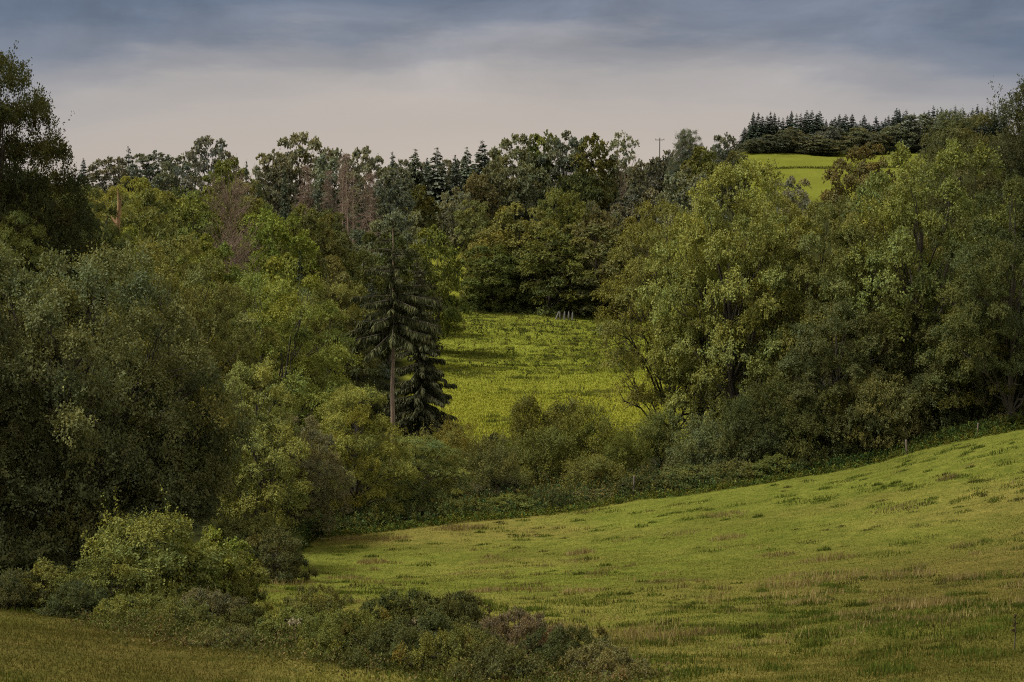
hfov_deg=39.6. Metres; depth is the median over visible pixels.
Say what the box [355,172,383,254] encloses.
dead tree
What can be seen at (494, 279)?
broadleaf tree
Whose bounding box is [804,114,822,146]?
conifer tree
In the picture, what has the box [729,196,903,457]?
broadleaf tree
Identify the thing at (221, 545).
sapling
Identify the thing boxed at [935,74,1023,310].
broadleaf tree
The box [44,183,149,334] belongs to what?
broadleaf tree
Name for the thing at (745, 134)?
conifer tree
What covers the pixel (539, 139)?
broadleaf tree
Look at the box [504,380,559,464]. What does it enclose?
bush
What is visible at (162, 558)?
bush
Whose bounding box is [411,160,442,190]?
broadleaf tree
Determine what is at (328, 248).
broadleaf tree
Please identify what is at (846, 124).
conifer tree
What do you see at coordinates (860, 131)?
bush
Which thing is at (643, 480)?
bramble bush
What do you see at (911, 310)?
broadleaf tree
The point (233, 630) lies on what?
bramble bush
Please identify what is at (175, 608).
bramble bush
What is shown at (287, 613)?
bush
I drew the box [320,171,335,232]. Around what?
dead tree
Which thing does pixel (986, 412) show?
shrub
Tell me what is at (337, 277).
broadleaf tree
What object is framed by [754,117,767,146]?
conifer tree
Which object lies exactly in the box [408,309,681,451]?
meadow grass
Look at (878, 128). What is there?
conifer tree
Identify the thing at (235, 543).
sapling
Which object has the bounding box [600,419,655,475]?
bush
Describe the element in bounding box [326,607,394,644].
bush
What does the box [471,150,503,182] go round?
broadleaf tree
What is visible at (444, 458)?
bush
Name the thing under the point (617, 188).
broadleaf tree
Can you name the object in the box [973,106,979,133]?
conifer tree
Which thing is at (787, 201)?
broadleaf tree
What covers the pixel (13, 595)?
bramble bush
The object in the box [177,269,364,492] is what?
broadleaf tree
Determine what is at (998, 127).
conifer tree
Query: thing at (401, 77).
sky
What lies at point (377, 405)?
broadleaf tree
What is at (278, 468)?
broadleaf tree
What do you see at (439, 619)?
bush
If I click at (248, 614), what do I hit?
bramble bush
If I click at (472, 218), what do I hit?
broadleaf tree
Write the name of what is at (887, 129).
bush
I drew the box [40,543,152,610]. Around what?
bush
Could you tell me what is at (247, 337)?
broadleaf tree
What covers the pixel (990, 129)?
conifer tree
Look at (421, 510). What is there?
bramble bush
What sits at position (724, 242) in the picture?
broadleaf tree
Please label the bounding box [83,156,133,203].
broadleaf tree
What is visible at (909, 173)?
broadleaf tree
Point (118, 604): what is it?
bramble bush
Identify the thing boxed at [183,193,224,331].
broadleaf tree
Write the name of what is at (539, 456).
bush
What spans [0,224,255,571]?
broadleaf tree
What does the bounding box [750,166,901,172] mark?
field hedge
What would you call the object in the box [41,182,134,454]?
broadleaf tree
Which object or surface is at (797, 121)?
conifer tree
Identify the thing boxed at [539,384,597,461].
bush
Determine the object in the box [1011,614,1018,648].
dead stalk
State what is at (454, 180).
conifer tree
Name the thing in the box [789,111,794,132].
conifer tree
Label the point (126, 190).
broadleaf tree
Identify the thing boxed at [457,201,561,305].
broadleaf tree
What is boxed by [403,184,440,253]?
broadleaf tree
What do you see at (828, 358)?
broadleaf tree
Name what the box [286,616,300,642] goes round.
flower head
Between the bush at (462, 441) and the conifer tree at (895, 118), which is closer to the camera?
the bush at (462, 441)
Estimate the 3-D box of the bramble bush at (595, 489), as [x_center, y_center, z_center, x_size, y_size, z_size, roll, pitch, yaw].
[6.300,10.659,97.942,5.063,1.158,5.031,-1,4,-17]
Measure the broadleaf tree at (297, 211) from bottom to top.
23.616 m
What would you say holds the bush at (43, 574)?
on the terrain at (802, 523)
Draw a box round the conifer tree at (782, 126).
[778,118,785,132]
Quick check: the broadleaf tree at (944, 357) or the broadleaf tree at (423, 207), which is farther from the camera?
the broadleaf tree at (423, 207)
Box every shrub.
[442,296,488,305]
[716,373,817,463]
[774,380,878,463]
[831,364,930,453]
[889,352,999,436]
[962,331,1023,419]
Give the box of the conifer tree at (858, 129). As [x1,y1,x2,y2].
[851,120,866,144]
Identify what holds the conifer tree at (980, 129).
on the terrain at (802, 523)
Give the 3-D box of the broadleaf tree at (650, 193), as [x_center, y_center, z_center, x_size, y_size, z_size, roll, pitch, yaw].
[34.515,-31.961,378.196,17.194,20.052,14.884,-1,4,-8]
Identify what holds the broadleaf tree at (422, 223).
on the terrain at (802, 523)
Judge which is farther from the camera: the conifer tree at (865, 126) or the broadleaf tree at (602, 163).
the conifer tree at (865, 126)
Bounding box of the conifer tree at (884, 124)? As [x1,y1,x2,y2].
[881,119,888,148]
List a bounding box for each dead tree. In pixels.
[197,163,273,312]
[292,165,316,214]
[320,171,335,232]
[332,152,360,242]
[337,172,350,232]
[343,164,350,225]
[349,174,358,242]
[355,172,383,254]
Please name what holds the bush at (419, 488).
on the terrain at (802, 523)
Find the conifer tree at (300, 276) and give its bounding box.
[291,251,314,430]
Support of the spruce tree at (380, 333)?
on the terrain at (802, 523)
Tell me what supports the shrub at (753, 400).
on the terrain at (802, 523)
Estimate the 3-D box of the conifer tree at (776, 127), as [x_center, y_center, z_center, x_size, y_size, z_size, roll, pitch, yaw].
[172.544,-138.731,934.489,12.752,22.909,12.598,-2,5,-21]
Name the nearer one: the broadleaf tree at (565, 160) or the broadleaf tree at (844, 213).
the broadleaf tree at (844, 213)
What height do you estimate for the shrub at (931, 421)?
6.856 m
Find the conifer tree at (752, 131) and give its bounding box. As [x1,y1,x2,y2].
[745,112,758,144]
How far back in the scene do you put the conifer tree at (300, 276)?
137.88 m
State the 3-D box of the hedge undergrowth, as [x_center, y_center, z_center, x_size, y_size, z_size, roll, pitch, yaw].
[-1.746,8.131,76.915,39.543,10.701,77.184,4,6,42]
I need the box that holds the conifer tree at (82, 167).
[78,158,94,203]
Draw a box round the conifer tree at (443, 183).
[418,147,455,242]
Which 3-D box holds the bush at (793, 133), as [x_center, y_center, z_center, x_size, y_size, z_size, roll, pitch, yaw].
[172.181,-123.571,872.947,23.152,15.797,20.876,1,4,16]
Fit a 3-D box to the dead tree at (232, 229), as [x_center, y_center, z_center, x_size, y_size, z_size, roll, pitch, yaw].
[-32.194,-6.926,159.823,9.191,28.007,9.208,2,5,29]
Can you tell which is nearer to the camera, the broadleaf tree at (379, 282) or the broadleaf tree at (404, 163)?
the broadleaf tree at (379, 282)
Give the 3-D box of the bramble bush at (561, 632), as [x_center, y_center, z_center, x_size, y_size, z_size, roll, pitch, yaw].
[0.944,6.056,27.419,2.011,1.341,2.224,0,4,2]
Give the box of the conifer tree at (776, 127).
[771,113,779,134]
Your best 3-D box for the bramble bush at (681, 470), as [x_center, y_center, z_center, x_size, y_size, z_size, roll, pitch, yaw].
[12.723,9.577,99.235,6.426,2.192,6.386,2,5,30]
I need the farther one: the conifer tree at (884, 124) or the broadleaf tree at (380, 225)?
the conifer tree at (884, 124)
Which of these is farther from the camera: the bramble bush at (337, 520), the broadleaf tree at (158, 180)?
the broadleaf tree at (158, 180)
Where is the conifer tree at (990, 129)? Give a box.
[984,106,995,146]
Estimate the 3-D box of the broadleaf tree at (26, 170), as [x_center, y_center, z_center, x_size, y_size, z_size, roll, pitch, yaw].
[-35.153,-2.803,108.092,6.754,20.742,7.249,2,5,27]
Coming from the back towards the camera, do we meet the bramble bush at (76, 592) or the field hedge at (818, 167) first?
the field hedge at (818, 167)
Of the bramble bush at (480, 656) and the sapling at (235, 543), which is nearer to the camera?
the bramble bush at (480, 656)
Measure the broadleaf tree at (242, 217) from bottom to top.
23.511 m
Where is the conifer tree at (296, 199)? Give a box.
[293,180,298,208]
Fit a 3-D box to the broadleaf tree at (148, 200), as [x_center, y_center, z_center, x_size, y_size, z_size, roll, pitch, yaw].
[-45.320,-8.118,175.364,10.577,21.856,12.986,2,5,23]
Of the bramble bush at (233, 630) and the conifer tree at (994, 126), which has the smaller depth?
the bramble bush at (233, 630)
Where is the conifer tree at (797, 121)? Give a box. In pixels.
[790,113,803,146]
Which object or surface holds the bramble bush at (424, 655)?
on the terrain at (802, 523)
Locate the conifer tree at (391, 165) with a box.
[385,151,406,216]
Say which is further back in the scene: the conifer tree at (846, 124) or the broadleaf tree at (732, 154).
the conifer tree at (846, 124)
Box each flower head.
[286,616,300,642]
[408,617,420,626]
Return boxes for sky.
[0,0,1023,197]
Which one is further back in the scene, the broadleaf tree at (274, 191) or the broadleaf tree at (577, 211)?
the broadleaf tree at (274, 191)
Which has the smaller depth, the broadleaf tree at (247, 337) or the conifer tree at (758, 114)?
the broadleaf tree at (247, 337)
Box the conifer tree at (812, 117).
[806,110,814,133]
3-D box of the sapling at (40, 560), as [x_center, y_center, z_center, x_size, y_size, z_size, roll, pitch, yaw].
[-12.513,6.622,38.111,1.229,1.748,1.323,-3,6,-39]
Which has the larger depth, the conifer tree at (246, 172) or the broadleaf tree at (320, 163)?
the broadleaf tree at (320, 163)
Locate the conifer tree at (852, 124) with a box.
[848,114,855,131]
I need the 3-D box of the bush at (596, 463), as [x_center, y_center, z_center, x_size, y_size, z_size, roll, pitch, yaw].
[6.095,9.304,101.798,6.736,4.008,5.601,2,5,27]
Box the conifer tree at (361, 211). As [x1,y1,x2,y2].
[354,181,369,266]
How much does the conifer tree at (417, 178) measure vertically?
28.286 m
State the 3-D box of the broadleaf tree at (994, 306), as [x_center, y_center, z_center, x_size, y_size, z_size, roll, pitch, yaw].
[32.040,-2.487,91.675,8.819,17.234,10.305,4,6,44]
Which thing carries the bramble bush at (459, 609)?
on the terrain at (802, 523)
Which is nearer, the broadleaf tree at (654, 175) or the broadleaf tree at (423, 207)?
the broadleaf tree at (423, 207)
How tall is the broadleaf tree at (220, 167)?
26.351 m
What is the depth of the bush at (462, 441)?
106.37 m
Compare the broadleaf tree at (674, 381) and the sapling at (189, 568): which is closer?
the sapling at (189, 568)
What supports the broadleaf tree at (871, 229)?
on the terrain at (802, 523)
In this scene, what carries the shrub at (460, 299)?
on the terrain at (802, 523)
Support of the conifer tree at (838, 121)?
on the terrain at (802, 523)
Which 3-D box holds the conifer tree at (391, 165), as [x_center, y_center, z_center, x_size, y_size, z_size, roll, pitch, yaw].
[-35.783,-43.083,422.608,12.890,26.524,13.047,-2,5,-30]
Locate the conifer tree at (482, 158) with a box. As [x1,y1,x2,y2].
[468,141,505,228]
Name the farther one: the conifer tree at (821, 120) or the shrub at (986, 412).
the conifer tree at (821, 120)
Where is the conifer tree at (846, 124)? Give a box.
[839,114,853,149]
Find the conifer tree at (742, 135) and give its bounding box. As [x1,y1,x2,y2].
[737,128,746,148]
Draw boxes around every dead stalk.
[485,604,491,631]
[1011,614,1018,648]
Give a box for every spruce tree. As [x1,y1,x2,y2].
[331,218,443,461]
[348,280,397,421]
[380,258,462,447]
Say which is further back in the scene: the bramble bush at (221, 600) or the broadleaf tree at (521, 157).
the broadleaf tree at (521, 157)
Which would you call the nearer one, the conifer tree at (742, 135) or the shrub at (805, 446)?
the shrub at (805, 446)
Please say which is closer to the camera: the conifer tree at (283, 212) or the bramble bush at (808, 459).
the bramble bush at (808, 459)
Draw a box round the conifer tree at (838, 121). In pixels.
[835,114,841,134]
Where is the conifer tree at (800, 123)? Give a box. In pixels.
[796,114,805,136]
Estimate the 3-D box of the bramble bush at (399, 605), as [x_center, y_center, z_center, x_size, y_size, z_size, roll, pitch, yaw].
[-2.164,6.164,30.750,2.523,2.059,2.480,2,5,30]
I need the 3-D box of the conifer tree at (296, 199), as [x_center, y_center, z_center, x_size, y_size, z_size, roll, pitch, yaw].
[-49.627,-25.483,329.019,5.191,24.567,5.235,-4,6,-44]
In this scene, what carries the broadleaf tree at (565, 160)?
on the terrain at (802, 523)
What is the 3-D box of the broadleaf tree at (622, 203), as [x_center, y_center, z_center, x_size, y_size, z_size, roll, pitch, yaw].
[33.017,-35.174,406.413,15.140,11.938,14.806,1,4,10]
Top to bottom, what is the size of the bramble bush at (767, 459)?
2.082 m
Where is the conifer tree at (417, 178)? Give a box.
[403,149,434,236]
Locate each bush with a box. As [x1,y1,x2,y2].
[0,561,86,610]
[0,565,50,608]
[31,569,113,619]
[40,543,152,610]
[76,484,241,607]
[89,585,196,629]
[134,591,225,636]
[176,582,248,623]
[179,622,267,650]
[196,548,284,611]
[208,501,306,569]
[208,594,267,629]
[234,524,319,584]
[247,604,328,648]
[277,579,353,623]
[290,600,393,660]
[302,517,351,528]
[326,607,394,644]
[336,617,450,669]
[343,511,388,528]
[344,582,463,641]
[377,434,474,513]
[381,602,459,647]
[383,422,461,496]
[386,503,445,523]
[391,617,504,677]
[412,583,491,631]
[423,496,491,519]
[426,409,477,488]
[433,621,501,656]
[440,633,561,681]
[459,421,536,495]
[461,471,527,500]
[474,491,540,515]
[476,605,574,659]
[500,411,589,487]
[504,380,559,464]
[517,616,611,674]
[527,487,578,511]
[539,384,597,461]
[542,388,640,473]
[556,636,660,681]
[559,450,635,491]
[571,486,632,505]
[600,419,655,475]
[605,470,682,496]
[631,403,682,472]
[646,463,735,490]
[658,399,737,475]
[706,453,775,485]
[710,415,772,467]
[739,451,806,478]
[740,138,772,152]
[757,133,794,151]
[778,127,808,151]
[787,134,831,153]
[790,454,829,472]
[803,138,849,155]
[811,126,848,150]
[839,126,878,153]
[855,131,895,153]
[872,125,918,152]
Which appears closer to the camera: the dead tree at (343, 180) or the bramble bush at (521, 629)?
the bramble bush at (521, 629)
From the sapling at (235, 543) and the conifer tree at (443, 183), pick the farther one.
the conifer tree at (443, 183)
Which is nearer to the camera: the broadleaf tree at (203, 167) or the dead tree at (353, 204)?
the dead tree at (353, 204)
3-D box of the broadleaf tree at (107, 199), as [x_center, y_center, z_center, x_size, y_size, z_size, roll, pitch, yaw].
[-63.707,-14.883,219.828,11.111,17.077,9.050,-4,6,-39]
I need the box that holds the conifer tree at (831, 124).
[829,119,838,146]
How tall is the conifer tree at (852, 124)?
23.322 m
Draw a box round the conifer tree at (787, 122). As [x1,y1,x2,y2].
[781,116,790,144]
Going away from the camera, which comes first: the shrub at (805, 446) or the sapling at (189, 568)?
the sapling at (189, 568)
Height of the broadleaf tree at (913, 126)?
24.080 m
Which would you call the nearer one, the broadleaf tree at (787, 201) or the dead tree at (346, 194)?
the broadleaf tree at (787, 201)
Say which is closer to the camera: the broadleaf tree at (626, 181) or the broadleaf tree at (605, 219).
the broadleaf tree at (605, 219)
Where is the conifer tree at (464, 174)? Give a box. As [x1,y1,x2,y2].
[453,147,474,201]
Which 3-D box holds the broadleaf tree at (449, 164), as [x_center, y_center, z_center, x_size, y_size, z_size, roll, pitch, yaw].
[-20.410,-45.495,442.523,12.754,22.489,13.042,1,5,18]
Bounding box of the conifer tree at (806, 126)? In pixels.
[801,118,810,134]
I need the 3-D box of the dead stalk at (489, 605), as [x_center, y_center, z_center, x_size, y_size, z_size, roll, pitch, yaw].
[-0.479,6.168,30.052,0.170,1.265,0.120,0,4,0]
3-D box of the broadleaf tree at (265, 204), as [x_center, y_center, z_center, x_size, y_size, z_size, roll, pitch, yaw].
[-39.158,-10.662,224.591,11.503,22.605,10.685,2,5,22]
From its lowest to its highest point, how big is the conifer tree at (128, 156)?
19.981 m
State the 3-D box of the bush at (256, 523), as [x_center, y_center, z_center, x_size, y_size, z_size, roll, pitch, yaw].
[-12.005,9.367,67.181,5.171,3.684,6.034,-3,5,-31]
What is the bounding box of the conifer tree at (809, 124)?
[803,110,813,131]
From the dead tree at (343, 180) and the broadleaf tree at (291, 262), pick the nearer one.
the broadleaf tree at (291, 262)
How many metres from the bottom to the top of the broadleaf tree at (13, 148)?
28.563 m
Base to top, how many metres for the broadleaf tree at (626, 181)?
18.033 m
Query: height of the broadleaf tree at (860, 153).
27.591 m
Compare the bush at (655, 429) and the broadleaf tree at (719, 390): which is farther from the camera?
the broadleaf tree at (719, 390)
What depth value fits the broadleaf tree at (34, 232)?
91.41 m
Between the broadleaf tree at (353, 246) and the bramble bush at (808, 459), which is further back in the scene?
the broadleaf tree at (353, 246)
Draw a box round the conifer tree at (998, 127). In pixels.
[996,111,1012,140]
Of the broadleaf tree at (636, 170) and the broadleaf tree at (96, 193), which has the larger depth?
the broadleaf tree at (636, 170)
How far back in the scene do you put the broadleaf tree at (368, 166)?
390.28 m
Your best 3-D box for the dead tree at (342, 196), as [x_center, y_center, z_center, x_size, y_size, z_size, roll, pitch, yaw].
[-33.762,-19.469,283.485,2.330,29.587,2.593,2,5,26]
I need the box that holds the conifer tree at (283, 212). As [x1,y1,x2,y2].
[279,168,291,233]
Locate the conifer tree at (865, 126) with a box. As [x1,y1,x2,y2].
[861,117,869,132]
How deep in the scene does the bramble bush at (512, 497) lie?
95.03 m
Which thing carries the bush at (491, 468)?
on the terrain at (802, 523)
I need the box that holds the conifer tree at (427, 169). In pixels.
[420,158,432,200]
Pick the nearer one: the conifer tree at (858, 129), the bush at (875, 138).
the bush at (875, 138)
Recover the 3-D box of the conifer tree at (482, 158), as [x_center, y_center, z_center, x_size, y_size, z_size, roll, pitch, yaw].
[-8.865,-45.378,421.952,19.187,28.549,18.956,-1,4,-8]
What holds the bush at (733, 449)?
on the terrain at (802, 523)
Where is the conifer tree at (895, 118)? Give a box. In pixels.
[891,108,900,124]
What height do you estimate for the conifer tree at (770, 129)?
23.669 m
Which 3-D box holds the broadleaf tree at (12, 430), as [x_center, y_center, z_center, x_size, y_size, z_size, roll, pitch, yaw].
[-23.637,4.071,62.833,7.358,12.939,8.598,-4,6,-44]
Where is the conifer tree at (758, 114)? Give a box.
[754,112,762,140]
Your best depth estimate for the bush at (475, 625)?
27.69 m
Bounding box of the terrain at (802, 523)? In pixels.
[0,137,1023,681]
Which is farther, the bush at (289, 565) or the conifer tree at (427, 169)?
the conifer tree at (427, 169)
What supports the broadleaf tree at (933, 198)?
on the terrain at (802, 523)
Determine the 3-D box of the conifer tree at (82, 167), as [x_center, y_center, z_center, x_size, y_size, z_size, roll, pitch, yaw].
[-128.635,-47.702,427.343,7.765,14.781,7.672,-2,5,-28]
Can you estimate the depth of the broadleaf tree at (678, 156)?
395.86 m
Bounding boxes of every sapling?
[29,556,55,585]
[162,536,210,599]
[196,524,237,601]
[224,535,259,604]
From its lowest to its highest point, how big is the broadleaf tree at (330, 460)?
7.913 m
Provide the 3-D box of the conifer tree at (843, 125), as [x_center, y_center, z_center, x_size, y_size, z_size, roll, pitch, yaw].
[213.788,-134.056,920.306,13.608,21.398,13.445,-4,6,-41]
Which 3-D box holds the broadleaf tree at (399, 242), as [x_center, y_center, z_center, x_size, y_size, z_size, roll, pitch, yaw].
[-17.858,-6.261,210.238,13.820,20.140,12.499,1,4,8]
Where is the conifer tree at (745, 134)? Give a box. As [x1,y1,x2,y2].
[741,123,749,146]
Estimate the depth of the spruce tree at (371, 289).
150.15 m
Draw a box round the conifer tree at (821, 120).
[811,112,826,132]
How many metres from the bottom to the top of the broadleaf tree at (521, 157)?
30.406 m
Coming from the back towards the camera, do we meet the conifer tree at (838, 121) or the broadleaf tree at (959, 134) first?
the conifer tree at (838, 121)
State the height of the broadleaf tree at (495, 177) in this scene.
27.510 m
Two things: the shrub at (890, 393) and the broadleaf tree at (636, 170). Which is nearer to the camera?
the shrub at (890, 393)
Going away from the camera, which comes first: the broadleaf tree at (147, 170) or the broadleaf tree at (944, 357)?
the broadleaf tree at (944, 357)
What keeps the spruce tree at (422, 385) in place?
on the terrain at (802, 523)
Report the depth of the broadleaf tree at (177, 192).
218.31 m
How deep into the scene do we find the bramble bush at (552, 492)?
96.35 m
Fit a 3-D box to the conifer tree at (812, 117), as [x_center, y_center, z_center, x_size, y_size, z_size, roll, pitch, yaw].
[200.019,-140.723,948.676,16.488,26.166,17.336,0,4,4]
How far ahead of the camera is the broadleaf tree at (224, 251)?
149.01 m
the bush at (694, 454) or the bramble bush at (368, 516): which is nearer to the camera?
the bramble bush at (368, 516)
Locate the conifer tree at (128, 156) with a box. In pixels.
[124,146,136,175]
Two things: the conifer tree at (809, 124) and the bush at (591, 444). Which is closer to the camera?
the bush at (591, 444)
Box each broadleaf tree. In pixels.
[0,40,115,414]
[0,210,61,460]
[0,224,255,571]
[0,309,90,554]
[4,168,87,377]
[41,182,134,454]
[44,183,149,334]
[73,228,259,438]
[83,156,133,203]
[84,365,234,547]
[85,190,112,222]
[87,225,166,374]
[101,186,200,345]
[106,184,133,226]
[110,176,170,236]
[121,150,176,192]
[136,186,200,263]
[138,188,234,330]
[146,283,289,493]
[151,155,203,204]
[156,226,255,349]
[173,135,243,198]
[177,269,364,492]
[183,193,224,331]
[188,354,314,540]
[197,156,262,221]
[207,179,277,311]
[211,181,273,310]
[228,195,267,325]
[234,207,322,362]
[237,412,356,539]
[248,252,327,382]
[249,202,281,289]
[250,148,295,216]
[264,131,333,220]
[268,212,351,301]
[272,203,330,277]
[272,281,378,442]
[294,208,356,277]
[301,254,363,373]
[304,148,361,232]
[304,383,419,523]
[314,330,386,454]
[320,245,386,343]
[337,146,394,231]
[341,227,380,303]
[347,231,436,362]
[357,210,435,310]
[368,163,417,260]
[377,206,437,243]
[393,159,413,198]
[402,224,470,348]
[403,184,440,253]
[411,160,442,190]
[430,186,474,274]
[434,159,461,192]
[438,202,489,248]
[446,159,479,199]
[452,200,492,256]
[455,170,500,232]
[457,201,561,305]
[459,226,526,302]
[459,243,535,310]
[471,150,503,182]
[472,157,522,241]
[489,133,542,215]
[494,226,596,315]
[503,162,554,234]
[518,129,563,218]
[526,187,589,298]
[536,130,590,223]
[540,223,652,315]
[555,167,603,237]
[570,132,620,214]
[571,199,625,298]
[590,198,744,456]
[596,160,632,211]
[599,216,682,319]
[607,199,640,233]
[608,130,639,215]
[609,183,666,252]
[616,166,648,198]
[617,158,659,217]
[631,157,831,463]
[641,150,681,216]
[643,216,763,448]
[653,163,727,260]
[664,128,703,219]
[674,145,724,214]
[690,232,786,412]
[710,132,741,214]
[717,192,829,429]
[718,150,751,231]
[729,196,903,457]
[763,175,814,254]
[775,295,903,457]
[812,174,952,435]
[818,137,1023,419]
[818,143,896,220]
[828,186,913,316]
[840,281,977,437]
[880,177,952,369]
[882,113,961,151]
[897,159,930,196]
[904,107,1020,336]
[906,172,979,313]
[916,251,1023,427]
[924,120,974,151]
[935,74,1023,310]
[942,169,1023,418]
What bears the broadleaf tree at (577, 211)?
on the terrain at (802, 523)
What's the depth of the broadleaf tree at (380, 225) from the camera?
257.54 m
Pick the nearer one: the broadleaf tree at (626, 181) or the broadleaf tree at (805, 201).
the broadleaf tree at (805, 201)
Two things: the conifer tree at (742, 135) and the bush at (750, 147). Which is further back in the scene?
the conifer tree at (742, 135)
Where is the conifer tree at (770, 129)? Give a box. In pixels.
[765,112,775,137]
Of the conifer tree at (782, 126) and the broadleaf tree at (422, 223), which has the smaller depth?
the broadleaf tree at (422, 223)
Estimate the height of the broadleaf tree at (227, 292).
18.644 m
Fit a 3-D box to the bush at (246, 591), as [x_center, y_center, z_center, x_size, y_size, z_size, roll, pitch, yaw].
[-8.613,7.285,42.629,2.995,2.282,3.014,1,4,17]
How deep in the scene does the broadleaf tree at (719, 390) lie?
145.63 m
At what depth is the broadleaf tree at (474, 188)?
386.60 m
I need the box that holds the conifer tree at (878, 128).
[869,116,881,142]
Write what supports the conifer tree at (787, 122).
on the terrain at (802, 523)
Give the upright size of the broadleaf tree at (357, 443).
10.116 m
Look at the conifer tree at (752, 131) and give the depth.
927.81 m
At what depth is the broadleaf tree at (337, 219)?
233.00 m
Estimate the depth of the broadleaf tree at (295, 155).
404.67 m
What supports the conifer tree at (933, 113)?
on the terrain at (802, 523)
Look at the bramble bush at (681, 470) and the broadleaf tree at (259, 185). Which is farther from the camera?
the broadleaf tree at (259, 185)
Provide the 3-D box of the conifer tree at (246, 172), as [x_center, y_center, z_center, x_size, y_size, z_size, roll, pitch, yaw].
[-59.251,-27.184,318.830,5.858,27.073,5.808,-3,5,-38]
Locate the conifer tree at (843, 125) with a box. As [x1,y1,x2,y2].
[839,118,851,145]
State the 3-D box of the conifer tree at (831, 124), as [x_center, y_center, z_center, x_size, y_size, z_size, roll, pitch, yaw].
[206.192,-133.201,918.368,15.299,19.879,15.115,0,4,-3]
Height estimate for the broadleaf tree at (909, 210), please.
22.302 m
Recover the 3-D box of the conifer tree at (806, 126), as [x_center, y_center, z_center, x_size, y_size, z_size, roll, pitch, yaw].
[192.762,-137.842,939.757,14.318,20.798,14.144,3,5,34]
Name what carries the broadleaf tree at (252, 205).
on the terrain at (802, 523)
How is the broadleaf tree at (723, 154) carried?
on the terrain at (802, 523)
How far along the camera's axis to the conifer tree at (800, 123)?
939.02 m
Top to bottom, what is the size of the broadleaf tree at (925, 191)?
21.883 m
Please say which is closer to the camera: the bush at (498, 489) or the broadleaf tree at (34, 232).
the broadleaf tree at (34, 232)
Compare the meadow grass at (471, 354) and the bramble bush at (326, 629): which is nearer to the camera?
the bramble bush at (326, 629)
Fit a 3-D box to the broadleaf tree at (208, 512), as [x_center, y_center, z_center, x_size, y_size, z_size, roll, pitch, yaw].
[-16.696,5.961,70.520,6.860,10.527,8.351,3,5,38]
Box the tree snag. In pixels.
[111,189,123,355]
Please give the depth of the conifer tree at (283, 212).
308.46 m
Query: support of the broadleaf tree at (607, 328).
on the terrain at (802, 523)
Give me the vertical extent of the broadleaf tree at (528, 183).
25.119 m
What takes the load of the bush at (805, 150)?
on the terrain at (802, 523)
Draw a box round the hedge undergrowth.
[0,409,1023,609]
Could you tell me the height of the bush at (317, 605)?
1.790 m
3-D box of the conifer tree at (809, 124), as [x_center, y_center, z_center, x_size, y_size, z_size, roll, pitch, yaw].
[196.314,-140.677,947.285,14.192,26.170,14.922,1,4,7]
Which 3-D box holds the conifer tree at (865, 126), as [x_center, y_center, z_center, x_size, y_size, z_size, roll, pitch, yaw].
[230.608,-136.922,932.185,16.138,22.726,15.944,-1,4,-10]
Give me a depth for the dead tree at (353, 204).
284.61 m
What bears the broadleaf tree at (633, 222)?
on the terrain at (802, 523)
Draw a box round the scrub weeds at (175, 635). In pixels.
[52,603,715,681]
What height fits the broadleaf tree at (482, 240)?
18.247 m
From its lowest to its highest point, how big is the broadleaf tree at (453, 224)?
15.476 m
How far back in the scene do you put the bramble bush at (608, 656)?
26.32 m
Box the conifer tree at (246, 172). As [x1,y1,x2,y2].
[244,161,249,195]
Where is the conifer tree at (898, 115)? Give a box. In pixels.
[886,109,909,148]
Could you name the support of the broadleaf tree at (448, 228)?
on the terrain at (802, 523)
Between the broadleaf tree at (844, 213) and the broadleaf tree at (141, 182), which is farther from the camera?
the broadleaf tree at (141, 182)
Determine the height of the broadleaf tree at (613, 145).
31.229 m
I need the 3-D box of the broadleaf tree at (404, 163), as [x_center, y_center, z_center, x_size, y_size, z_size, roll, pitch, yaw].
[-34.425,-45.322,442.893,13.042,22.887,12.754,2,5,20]
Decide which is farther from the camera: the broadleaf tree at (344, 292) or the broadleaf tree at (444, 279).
the broadleaf tree at (444, 279)
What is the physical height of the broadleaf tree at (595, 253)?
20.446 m
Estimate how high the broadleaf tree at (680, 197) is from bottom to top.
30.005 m
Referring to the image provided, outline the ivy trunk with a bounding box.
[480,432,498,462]
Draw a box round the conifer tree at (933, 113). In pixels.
[929,105,936,130]
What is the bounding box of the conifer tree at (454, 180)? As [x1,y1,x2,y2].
[447,155,463,199]
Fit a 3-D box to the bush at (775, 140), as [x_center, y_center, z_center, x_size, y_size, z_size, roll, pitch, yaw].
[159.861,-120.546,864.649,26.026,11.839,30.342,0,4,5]
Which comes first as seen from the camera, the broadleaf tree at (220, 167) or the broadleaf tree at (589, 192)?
the broadleaf tree at (220, 167)
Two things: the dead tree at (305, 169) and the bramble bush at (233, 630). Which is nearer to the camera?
the bramble bush at (233, 630)
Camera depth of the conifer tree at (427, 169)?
430.14 m
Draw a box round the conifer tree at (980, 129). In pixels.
[976,109,990,147]
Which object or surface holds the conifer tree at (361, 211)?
on the terrain at (802, 523)
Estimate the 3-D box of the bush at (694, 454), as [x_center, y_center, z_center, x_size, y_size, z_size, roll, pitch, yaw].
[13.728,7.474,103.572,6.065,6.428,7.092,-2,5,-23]
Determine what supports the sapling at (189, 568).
on the terrain at (802, 523)
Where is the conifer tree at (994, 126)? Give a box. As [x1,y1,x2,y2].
[989,110,1000,135]
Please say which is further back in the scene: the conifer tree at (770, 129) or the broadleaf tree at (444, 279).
the conifer tree at (770, 129)
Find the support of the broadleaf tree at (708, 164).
on the terrain at (802, 523)

